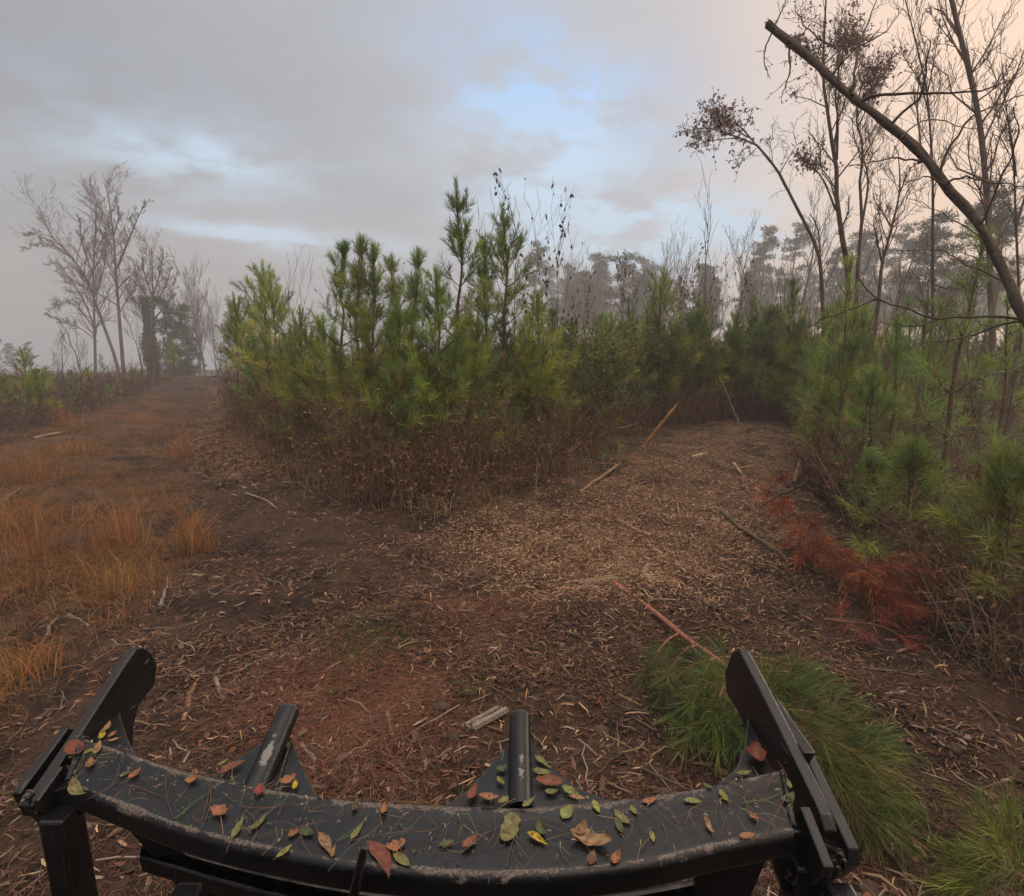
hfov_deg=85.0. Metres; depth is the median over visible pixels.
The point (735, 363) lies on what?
young pine
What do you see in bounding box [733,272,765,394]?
bare sapling
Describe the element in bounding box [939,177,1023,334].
tall pine
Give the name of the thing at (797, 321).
bare sapling
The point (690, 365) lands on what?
young pine
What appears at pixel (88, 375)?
young pine
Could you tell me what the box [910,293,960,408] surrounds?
young pine
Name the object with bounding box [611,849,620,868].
fallen leaf
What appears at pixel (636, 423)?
stick
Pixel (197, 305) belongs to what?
bare tree
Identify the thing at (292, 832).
fallen leaf
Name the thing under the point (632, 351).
young pine
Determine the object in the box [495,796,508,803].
fallen leaf
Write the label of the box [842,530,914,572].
pine bough
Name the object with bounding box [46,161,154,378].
bare tree
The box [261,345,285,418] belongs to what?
young pine
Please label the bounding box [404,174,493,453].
young pine
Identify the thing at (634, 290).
bare sapling
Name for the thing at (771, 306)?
young pine
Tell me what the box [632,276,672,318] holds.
bare sapling
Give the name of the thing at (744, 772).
fallen leaf
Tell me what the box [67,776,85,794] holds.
fallen leaf
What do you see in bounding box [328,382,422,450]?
young pine
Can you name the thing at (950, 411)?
young pine
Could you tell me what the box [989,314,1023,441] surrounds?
young pine
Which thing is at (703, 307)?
young pine
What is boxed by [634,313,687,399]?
young pine
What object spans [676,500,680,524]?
stick
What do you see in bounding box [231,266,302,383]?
young pine
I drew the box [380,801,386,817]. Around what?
fallen leaf
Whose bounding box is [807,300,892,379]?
young pine
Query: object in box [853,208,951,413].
bare sapling
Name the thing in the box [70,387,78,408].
young pine
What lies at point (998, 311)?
tall pine
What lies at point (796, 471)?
stick
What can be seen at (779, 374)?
young pine
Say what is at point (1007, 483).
young pine
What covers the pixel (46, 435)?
log
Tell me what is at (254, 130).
sky
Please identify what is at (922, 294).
bare sapling
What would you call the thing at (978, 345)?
bare sapling
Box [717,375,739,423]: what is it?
stick
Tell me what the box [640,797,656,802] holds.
fallen leaf
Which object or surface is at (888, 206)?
bare tree
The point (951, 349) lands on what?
young pine
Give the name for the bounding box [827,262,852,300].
bare tree
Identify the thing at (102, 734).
fallen leaf
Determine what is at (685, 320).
bare sapling
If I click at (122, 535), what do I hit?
grass tuft
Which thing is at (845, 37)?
bare tree
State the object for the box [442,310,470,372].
young pine
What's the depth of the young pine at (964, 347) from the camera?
14.80 m
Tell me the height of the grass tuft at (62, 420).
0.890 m
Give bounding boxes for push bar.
[12,647,859,895]
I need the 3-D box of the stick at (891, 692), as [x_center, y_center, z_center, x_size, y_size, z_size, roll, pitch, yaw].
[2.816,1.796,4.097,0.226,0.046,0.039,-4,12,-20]
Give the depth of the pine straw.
3.79 m
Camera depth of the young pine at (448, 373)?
9.45 m
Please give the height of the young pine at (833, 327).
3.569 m
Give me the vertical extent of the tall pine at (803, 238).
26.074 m
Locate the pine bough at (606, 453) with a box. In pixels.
[595,434,624,461]
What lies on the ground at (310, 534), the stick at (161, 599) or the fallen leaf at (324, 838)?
the stick at (161, 599)
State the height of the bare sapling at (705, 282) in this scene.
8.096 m
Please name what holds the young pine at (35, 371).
on the ground at (310, 534)
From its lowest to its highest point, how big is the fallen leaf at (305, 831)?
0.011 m
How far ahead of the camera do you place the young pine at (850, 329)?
12.17 m
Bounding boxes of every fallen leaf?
[64,739,84,753]
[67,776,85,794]
[80,747,96,755]
[85,757,94,770]
[92,739,101,757]
[98,729,104,737]
[101,720,110,731]
[116,771,131,777]
[127,767,140,781]
[184,775,196,782]
[210,804,227,814]
[215,760,244,777]
[230,814,244,843]
[246,813,266,834]
[253,783,264,798]
[273,844,291,859]
[279,773,296,782]
[286,828,298,838]
[292,779,297,791]
[299,827,313,835]
[317,831,331,853]
[329,843,335,860]
[349,822,362,841]
[352,801,356,814]
[364,837,391,877]
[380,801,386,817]
[385,838,405,850]
[391,850,409,865]
[437,840,453,845]
[460,834,477,851]
[467,782,477,803]
[476,792,498,799]
[495,764,506,771]
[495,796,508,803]
[496,776,504,783]
[500,811,520,846]
[520,795,535,810]
[525,831,547,844]
[532,767,550,773]
[532,772,563,785]
[533,754,548,766]
[536,818,546,834]
[542,788,557,793]
[560,804,573,819]
[561,785,578,794]
[564,827,611,845]
[566,794,584,798]
[576,819,587,839]
[587,849,596,864]
[592,799,599,812]
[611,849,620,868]
[612,808,629,822]
[614,816,623,832]
[629,804,637,813]
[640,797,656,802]
[649,830,654,841]
[681,797,701,802]
[700,782,713,787]
[705,816,715,832]
[718,788,727,800]
[736,770,750,774]
[737,832,754,838]
[747,741,766,761]
[747,811,759,818]
[779,791,794,803]
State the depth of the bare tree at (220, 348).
128.67 m
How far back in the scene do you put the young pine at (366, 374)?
9.57 m
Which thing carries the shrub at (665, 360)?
on the ground at (310, 534)
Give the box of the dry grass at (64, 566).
[0,391,253,775]
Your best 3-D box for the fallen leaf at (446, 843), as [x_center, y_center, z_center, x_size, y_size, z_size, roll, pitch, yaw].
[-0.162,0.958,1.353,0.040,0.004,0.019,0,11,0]
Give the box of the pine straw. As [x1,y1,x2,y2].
[0,497,1023,895]
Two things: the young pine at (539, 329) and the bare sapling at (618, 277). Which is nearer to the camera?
the young pine at (539, 329)
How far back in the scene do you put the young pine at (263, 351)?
14.85 m
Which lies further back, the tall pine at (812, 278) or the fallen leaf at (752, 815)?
the tall pine at (812, 278)
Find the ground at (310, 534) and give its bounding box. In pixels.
[0,348,1023,895]
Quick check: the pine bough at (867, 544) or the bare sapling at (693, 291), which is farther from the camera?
the bare sapling at (693, 291)
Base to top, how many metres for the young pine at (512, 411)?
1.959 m
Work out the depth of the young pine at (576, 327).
17.09 m
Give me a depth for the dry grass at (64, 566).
6.68 m
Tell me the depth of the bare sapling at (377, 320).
9.71 m
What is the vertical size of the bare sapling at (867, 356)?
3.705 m
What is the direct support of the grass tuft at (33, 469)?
on the ground at (310, 534)
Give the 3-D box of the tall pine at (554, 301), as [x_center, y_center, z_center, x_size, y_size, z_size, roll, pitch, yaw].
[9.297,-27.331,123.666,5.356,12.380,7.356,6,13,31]
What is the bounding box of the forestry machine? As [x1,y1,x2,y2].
[170,883,857,895]
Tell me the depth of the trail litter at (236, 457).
12.40 m
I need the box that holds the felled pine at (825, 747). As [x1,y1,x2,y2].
[611,580,954,887]
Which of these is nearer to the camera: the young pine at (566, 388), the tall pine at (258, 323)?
the young pine at (566, 388)
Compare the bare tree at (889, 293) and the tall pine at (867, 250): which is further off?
the bare tree at (889, 293)
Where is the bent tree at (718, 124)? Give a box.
[673,88,825,389]
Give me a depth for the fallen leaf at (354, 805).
1.46 m
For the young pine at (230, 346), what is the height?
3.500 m
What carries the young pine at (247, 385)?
on the ground at (310, 534)
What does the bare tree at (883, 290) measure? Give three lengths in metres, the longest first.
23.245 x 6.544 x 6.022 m
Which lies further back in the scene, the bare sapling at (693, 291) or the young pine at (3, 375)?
the bare sapling at (693, 291)
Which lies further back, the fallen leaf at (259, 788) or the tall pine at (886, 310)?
the tall pine at (886, 310)
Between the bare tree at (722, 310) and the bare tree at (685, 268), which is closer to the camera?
the bare tree at (685, 268)
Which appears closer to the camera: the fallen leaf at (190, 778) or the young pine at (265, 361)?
the fallen leaf at (190, 778)
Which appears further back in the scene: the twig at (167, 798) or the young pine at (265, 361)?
the young pine at (265, 361)
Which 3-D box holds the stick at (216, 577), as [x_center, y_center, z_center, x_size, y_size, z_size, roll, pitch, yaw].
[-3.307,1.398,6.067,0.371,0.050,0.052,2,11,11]
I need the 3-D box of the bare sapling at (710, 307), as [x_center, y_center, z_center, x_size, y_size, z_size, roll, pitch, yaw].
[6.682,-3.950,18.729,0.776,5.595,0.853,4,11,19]
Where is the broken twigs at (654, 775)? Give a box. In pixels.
[0,443,1023,895]
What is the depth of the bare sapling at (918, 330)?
10.78 m
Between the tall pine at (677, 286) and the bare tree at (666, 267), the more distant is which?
the tall pine at (677, 286)
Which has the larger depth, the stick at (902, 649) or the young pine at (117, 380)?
the young pine at (117, 380)
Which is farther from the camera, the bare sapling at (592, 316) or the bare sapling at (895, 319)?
the bare sapling at (592, 316)
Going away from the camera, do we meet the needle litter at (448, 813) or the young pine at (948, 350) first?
the needle litter at (448, 813)
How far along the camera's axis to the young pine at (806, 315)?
20.69 m
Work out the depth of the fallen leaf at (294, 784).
1.58 m
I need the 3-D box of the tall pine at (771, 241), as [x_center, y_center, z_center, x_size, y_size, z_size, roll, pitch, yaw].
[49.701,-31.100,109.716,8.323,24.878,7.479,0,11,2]
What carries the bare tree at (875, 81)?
on the ground at (310, 534)
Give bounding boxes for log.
[30,431,61,439]
[460,705,509,731]
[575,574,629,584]
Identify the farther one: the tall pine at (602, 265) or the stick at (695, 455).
the tall pine at (602, 265)
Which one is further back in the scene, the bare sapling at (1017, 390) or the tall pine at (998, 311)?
the tall pine at (998, 311)
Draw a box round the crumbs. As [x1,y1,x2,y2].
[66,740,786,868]
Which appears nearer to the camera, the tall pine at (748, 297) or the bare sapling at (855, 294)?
the bare sapling at (855, 294)
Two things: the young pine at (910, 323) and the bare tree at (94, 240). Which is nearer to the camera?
the young pine at (910, 323)
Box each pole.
[577,463,620,493]
[641,402,679,448]
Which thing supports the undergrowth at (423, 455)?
on the ground at (310, 534)
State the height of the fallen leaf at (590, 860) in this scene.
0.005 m
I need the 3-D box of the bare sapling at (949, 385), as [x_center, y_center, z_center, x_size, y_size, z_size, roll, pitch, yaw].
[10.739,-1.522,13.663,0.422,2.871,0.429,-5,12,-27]
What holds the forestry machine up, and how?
on the ground at (310, 534)
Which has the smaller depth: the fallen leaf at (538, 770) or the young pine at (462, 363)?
the fallen leaf at (538, 770)
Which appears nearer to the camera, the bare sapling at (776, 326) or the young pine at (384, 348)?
the young pine at (384, 348)
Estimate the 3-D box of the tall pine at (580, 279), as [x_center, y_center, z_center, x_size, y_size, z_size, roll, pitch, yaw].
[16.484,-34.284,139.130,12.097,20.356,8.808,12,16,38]
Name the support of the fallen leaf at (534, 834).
on the push bar
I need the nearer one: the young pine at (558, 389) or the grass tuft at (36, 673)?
the grass tuft at (36, 673)
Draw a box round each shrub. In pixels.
[548,329,612,440]
[549,311,645,435]
[588,310,666,421]
[603,360,634,418]
[622,319,702,413]
[635,362,663,416]
[696,335,745,399]
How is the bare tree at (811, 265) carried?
on the ground at (310, 534)
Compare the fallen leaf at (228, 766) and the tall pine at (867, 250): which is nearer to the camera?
the fallen leaf at (228, 766)
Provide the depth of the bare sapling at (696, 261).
17.97 m
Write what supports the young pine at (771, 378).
on the ground at (310, 534)
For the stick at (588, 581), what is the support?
on the ground at (310, 534)
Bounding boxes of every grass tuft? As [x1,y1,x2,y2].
[0,434,79,487]
[0,480,71,545]
[0,510,94,578]
[0,628,118,694]
[3,490,118,528]
[3,630,84,683]
[20,483,169,562]
[31,538,176,612]
[35,399,85,427]
[40,430,115,457]
[109,411,160,422]
[155,500,243,556]
[158,427,196,462]
[164,502,201,543]
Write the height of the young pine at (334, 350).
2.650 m
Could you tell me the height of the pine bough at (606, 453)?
0.626 m
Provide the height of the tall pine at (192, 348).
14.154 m
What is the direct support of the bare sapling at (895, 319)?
on the ground at (310, 534)
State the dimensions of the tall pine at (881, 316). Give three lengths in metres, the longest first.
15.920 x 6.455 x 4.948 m
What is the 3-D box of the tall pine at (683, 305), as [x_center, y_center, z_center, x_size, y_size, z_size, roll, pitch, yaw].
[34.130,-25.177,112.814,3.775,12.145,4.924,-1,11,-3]
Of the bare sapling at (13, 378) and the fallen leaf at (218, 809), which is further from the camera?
the bare sapling at (13, 378)
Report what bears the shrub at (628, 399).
on the ground at (310, 534)
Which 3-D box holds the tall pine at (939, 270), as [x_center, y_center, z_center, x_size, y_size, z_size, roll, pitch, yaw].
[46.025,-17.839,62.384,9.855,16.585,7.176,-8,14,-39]
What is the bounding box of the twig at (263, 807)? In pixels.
[240,803,292,807]
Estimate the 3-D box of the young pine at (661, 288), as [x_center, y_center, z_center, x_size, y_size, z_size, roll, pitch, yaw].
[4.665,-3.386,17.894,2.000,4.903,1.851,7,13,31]
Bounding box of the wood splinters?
[18,423,1023,895]
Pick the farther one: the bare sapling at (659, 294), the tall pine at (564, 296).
the tall pine at (564, 296)
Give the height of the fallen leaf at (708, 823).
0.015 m
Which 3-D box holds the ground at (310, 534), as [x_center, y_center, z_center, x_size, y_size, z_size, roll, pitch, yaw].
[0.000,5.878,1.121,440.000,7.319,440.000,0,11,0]
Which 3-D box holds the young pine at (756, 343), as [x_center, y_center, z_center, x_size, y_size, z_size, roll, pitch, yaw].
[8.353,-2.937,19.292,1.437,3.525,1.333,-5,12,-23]
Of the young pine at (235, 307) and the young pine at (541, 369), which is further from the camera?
the young pine at (235, 307)
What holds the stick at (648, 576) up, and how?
on the ground at (310, 534)
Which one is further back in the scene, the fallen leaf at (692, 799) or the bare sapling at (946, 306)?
the bare sapling at (946, 306)
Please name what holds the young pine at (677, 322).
on the ground at (310, 534)
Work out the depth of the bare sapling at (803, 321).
16.59 m
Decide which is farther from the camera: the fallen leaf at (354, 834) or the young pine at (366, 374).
the young pine at (366, 374)
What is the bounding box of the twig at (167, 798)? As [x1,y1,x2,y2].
[165,781,172,816]
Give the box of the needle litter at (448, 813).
[68,733,806,871]
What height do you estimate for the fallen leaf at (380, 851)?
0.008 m
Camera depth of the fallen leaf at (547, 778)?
1.59 m
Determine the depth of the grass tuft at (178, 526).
7.13 m
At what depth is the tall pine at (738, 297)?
150.38 m
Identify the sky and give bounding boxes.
[0,0,1023,374]
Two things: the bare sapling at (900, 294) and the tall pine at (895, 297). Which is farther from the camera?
the tall pine at (895, 297)
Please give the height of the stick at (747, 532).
0.181 m
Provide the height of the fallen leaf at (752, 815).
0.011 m
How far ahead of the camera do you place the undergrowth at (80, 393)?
22.41 m
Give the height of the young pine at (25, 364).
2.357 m
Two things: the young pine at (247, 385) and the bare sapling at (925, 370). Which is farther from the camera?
the young pine at (247, 385)
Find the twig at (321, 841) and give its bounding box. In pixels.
[312,818,335,860]
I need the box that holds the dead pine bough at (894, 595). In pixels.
[753,472,971,628]
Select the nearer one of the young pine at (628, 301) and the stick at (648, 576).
the stick at (648, 576)
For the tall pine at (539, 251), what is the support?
on the ground at (310, 534)
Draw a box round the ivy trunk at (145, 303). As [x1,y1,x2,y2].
[136,294,160,377]
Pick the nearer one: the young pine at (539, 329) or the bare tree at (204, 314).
the young pine at (539, 329)
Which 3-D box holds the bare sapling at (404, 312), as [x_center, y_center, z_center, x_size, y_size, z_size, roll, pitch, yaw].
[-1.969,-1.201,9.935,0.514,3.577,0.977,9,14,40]
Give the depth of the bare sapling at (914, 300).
13.04 m
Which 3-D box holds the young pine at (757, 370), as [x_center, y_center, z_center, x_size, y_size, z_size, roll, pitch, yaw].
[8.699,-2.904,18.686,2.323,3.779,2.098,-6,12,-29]
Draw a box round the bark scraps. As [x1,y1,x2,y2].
[1,456,1023,895]
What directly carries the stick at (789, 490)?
on the ground at (310, 534)
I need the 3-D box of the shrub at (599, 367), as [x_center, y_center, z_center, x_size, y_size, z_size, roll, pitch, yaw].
[1.612,-1.268,12.423,1.982,2.723,1.512,-9,14,-40]
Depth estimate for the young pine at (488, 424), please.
10.16 m
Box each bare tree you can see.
[3,170,134,377]
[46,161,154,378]
[49,328,71,378]
[53,173,129,376]
[56,311,91,372]
[109,220,197,332]
[117,309,149,375]
[161,266,203,357]
[169,246,213,375]
[179,281,210,375]
[197,288,223,375]
[198,289,218,374]
[198,308,210,375]
[211,321,223,375]
[223,299,247,366]
[557,252,583,320]
[558,257,577,333]
[580,257,604,328]
[585,242,613,327]
[648,246,672,279]
[650,214,686,325]
[664,217,701,313]
[715,270,733,339]
[723,208,764,325]
[778,258,800,310]
[779,143,854,320]
[781,0,911,390]
[802,183,850,292]
[806,253,826,314]
[813,31,909,309]
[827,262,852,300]
[851,100,945,394]
[863,246,890,318]
[868,0,973,432]
[881,268,895,321]
[912,0,1023,449]
[940,0,1023,448]
[1003,264,1023,345]
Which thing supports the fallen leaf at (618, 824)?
on the push bar
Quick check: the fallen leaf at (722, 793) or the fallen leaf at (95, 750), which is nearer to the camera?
the fallen leaf at (722, 793)
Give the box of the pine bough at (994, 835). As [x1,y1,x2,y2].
[901,762,1023,895]
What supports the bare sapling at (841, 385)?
on the ground at (310, 534)
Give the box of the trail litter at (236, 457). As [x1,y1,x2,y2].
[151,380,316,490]
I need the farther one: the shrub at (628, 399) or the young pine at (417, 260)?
the shrub at (628, 399)
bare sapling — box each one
[0,339,23,431]
[251,300,278,411]
[256,242,306,411]
[282,254,313,396]
[313,260,374,421]
[319,267,346,401]
[326,287,352,388]
[356,288,392,387]
[362,313,402,410]
[370,279,415,359]
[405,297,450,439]
[412,301,454,427]
[447,182,510,383]
[476,168,557,377]
[516,184,596,409]
[520,178,564,366]
[532,275,554,417]
[558,290,588,342]
[565,263,605,340]
[567,276,604,354]
[578,260,597,338]
[584,280,597,341]
[604,255,646,322]
[606,257,646,325]
[609,248,648,338]
[615,253,650,321]
[631,263,681,369]
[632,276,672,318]
[644,234,675,351]
[659,263,683,411]
[663,268,697,333]
[669,252,695,410]
[671,239,714,372]
[671,259,720,366]
[672,237,691,321]
[672,268,696,324]
[672,274,693,404]
[676,152,733,400]
[699,248,748,396]
[701,240,722,401]
[723,256,758,409]
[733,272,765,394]
[738,263,755,404]
[738,282,778,400]
[740,264,759,406]
[750,227,800,415]
[758,234,804,415]
[760,272,780,416]
[771,270,802,416]
[783,272,811,412]
[791,255,827,424]
[797,230,839,441]
[816,260,842,355]
[831,320,857,449]
[832,212,882,429]
[840,242,872,303]
[849,218,940,450]
[850,260,894,480]
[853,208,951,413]
[859,289,887,375]
[860,334,912,449]
[869,259,905,445]
[884,256,972,517]
[891,257,928,403]
[894,244,957,442]
[908,230,940,390]
[921,242,980,433]
[932,323,952,435]
[933,236,962,425]
[934,238,997,524]
[941,343,969,440]
[946,233,1005,467]
[953,239,1015,456]
[982,342,1018,461]
[986,241,1023,499]
[996,339,1023,452]
[997,332,1023,435]
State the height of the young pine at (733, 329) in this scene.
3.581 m
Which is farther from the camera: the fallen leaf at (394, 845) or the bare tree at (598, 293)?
the bare tree at (598, 293)
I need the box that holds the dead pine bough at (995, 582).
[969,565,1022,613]
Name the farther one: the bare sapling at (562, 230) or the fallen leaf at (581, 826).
the bare sapling at (562, 230)
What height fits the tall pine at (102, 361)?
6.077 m
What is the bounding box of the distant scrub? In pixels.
[402,309,1023,401]
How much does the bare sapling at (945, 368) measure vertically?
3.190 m
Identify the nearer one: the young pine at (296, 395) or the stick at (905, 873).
the stick at (905, 873)
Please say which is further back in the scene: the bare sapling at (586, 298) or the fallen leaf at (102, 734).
the bare sapling at (586, 298)
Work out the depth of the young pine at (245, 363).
15.63 m
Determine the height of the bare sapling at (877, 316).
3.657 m
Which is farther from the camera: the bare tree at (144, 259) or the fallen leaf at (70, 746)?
the bare tree at (144, 259)
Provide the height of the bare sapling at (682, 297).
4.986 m
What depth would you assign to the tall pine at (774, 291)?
138.20 m
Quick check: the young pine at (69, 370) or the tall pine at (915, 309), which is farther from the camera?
the tall pine at (915, 309)
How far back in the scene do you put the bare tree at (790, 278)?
121.71 m
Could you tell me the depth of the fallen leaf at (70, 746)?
1.67 m
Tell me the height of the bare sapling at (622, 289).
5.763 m
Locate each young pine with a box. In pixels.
[0,372,22,423]
[0,374,15,422]
[8,346,40,409]
[17,367,66,421]
[17,371,41,400]
[21,385,36,407]
[25,383,48,414]
[39,366,58,394]
[63,369,75,383]
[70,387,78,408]
[80,367,98,386]
[105,384,114,403]
[112,378,121,391]
[127,367,136,389]
[165,340,180,379]
[213,290,262,390]
[215,313,253,406]
[227,258,293,403]
[227,335,274,415]
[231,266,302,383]
[235,366,263,410]
[250,334,285,409]
[255,317,284,404]
[257,362,331,434]
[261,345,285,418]
[264,330,302,416]
[269,304,330,432]
[272,342,294,425]
[275,346,308,410]
[277,321,331,446]
[281,371,337,441]
[295,311,356,419]
[296,238,371,419]
[313,332,353,418]
[319,231,380,434]
[321,360,379,462]
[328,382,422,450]
[331,353,461,454]
[332,304,409,445]
[342,240,395,397]
[366,321,418,386]
[368,292,444,433]
[370,391,449,468]
[379,251,419,384]
[379,341,435,437]
[384,244,430,403]
[398,262,491,466]
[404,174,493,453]
[407,350,507,454]
[407,365,476,459]
[435,334,481,424]
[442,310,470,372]
[444,311,515,427]
[453,199,557,453]
[456,403,510,459]
[461,234,517,395]
[467,415,509,463]
[479,363,524,436]
[483,376,531,460]
[491,317,545,445]
[511,353,580,441]
[513,286,581,443]
[514,337,559,444]
[523,375,581,450]
[540,306,584,443]
[548,332,586,384]
[549,317,597,381]
[577,339,631,407]
[586,308,617,364]
[591,308,638,422]
[613,317,661,421]
[620,295,649,386]
[634,263,686,388]
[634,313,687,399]
[637,334,662,413]
[647,319,699,406]
[663,309,726,411]
[665,325,709,401]
[674,317,730,402]
[682,296,720,336]
[684,297,716,407]
[702,325,762,402]
[713,326,763,411]
[715,308,751,408]
[723,308,751,402]
[727,302,792,414]
[729,306,793,416]
[731,338,765,409]
[736,292,775,412]
[736,314,774,412]
[752,326,814,418]
[756,328,805,416]
[758,315,815,417]
[759,276,809,418]
[769,337,805,402]
[770,322,804,418]
[780,304,909,451]
[785,333,815,431]
[786,322,822,410]
[786,330,904,454]
[792,301,883,396]
[793,293,859,439]
[795,250,888,432]
[797,308,897,409]
[801,304,862,447]
[801,307,813,333]
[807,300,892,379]
[812,327,888,432]
[826,361,930,485]
[831,445,907,526]
[838,430,972,549]
[843,312,903,452]
[844,336,874,423]
[858,315,933,480]
[859,343,914,452]
[868,222,1019,559]
[868,295,915,430]
[874,332,913,433]
[880,329,909,384]
[885,313,928,433]
[888,293,968,488]
[890,332,958,433]
[900,354,921,443]
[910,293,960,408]
[910,293,969,439]
[920,446,1023,599]
[923,430,1023,625]
[927,314,969,418]
[932,308,972,421]
[937,315,978,394]
[938,323,992,447]
[948,299,980,376]
[951,287,1023,528]
[958,334,1009,417]
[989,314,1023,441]
[991,331,1023,418]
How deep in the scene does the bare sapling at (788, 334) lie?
18.26 m
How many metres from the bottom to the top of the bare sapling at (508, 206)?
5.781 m
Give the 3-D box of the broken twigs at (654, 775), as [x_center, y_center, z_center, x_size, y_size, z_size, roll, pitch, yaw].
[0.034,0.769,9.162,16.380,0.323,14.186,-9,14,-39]
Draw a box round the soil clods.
[0,483,1017,895]
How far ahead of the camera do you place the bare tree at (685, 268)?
98.20 m
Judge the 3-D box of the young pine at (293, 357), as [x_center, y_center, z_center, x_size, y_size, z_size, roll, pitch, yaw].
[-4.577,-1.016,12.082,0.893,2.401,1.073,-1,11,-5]
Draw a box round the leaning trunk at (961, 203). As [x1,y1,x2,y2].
[760,0,1023,349]
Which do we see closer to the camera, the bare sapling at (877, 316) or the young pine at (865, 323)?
the young pine at (865, 323)
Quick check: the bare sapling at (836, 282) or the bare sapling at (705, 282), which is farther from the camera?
the bare sapling at (705, 282)
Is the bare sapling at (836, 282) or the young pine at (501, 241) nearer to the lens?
the young pine at (501, 241)
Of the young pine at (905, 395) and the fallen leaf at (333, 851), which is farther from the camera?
the young pine at (905, 395)
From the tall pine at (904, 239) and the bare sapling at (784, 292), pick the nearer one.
the bare sapling at (784, 292)
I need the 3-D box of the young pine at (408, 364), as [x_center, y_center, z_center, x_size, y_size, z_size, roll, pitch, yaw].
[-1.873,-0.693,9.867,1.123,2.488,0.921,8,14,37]
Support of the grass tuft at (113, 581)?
on the ground at (310, 534)
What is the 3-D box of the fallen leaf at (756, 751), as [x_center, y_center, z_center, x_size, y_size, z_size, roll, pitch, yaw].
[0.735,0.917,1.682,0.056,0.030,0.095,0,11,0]
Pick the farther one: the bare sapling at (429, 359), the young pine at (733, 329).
the young pine at (733, 329)
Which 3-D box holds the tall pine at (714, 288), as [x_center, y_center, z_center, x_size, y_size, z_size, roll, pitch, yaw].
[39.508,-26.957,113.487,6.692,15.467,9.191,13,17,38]
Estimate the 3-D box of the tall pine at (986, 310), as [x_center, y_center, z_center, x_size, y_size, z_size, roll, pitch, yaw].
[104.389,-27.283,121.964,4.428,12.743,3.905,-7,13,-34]
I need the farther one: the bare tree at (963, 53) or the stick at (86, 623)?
the bare tree at (963, 53)
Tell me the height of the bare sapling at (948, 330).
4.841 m
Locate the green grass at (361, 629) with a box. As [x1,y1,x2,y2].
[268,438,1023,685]
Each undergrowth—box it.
[0,352,194,441]
[195,315,1023,452]
[211,349,722,508]
[625,367,955,526]
[739,380,1023,701]
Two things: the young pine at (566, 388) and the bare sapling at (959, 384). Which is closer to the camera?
the bare sapling at (959, 384)
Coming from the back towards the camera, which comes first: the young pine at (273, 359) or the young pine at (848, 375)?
the young pine at (273, 359)
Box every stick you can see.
[44,618,57,637]
[66,614,89,628]
[158,574,167,607]
[181,669,204,723]
[192,573,223,578]
[212,675,223,699]
[246,492,277,507]
[299,741,330,788]
[385,711,393,737]
[588,734,618,789]
[607,422,637,432]
[616,518,651,537]
[618,694,673,727]
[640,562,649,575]
[643,573,661,596]
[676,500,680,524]
[690,453,707,457]
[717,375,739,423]
[719,510,803,562]
[731,462,742,474]
[739,461,773,468]
[761,457,821,504]
[792,442,806,482]
[883,690,907,696]
[895,644,917,652]
[901,871,935,886]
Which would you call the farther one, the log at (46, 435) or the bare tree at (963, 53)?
the log at (46, 435)
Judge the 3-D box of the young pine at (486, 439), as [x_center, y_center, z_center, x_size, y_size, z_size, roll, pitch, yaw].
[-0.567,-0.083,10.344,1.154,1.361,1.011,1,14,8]
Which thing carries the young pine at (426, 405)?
on the ground at (310, 534)
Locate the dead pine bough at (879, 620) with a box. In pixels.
[816,590,943,660]
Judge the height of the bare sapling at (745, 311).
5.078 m
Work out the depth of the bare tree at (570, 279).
151.25 m
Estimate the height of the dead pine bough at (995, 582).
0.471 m
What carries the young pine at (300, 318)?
on the ground at (310, 534)
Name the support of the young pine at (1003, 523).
on the ground at (310, 534)
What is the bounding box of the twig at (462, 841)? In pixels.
[443,825,500,847]
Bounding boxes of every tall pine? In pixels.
[1,343,21,371]
[21,341,33,366]
[97,354,104,369]
[147,295,194,375]
[163,301,204,375]
[217,305,242,371]
[245,304,263,343]
[515,240,549,329]
[539,265,560,320]
[544,296,564,332]
[556,262,578,318]
[556,282,575,319]
[558,270,596,331]
[559,281,584,331]
[559,288,584,334]
[582,252,620,329]
[602,291,614,319]
[603,251,643,321]
[629,276,647,328]
[632,255,655,317]
[638,264,662,318]
[657,278,676,334]
[669,277,688,320]
[674,294,690,323]
[684,263,723,331]
[691,276,724,345]
[700,264,722,321]
[730,272,758,309]
[732,264,763,321]
[734,247,777,320]
[745,224,784,319]
[757,280,782,339]
[774,222,813,323]
[778,286,798,316]
[796,274,825,325]
[808,246,853,317]
[825,229,893,322]
[870,223,927,334]
[873,290,890,333]
[878,290,895,332]
[880,272,911,343]
[883,205,964,331]
[889,267,924,331]
[920,276,962,343]
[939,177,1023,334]
[952,290,970,336]
[957,196,1023,343]
[967,272,1005,341]
[971,290,1005,329]
[975,268,1014,315]
[981,296,1001,345]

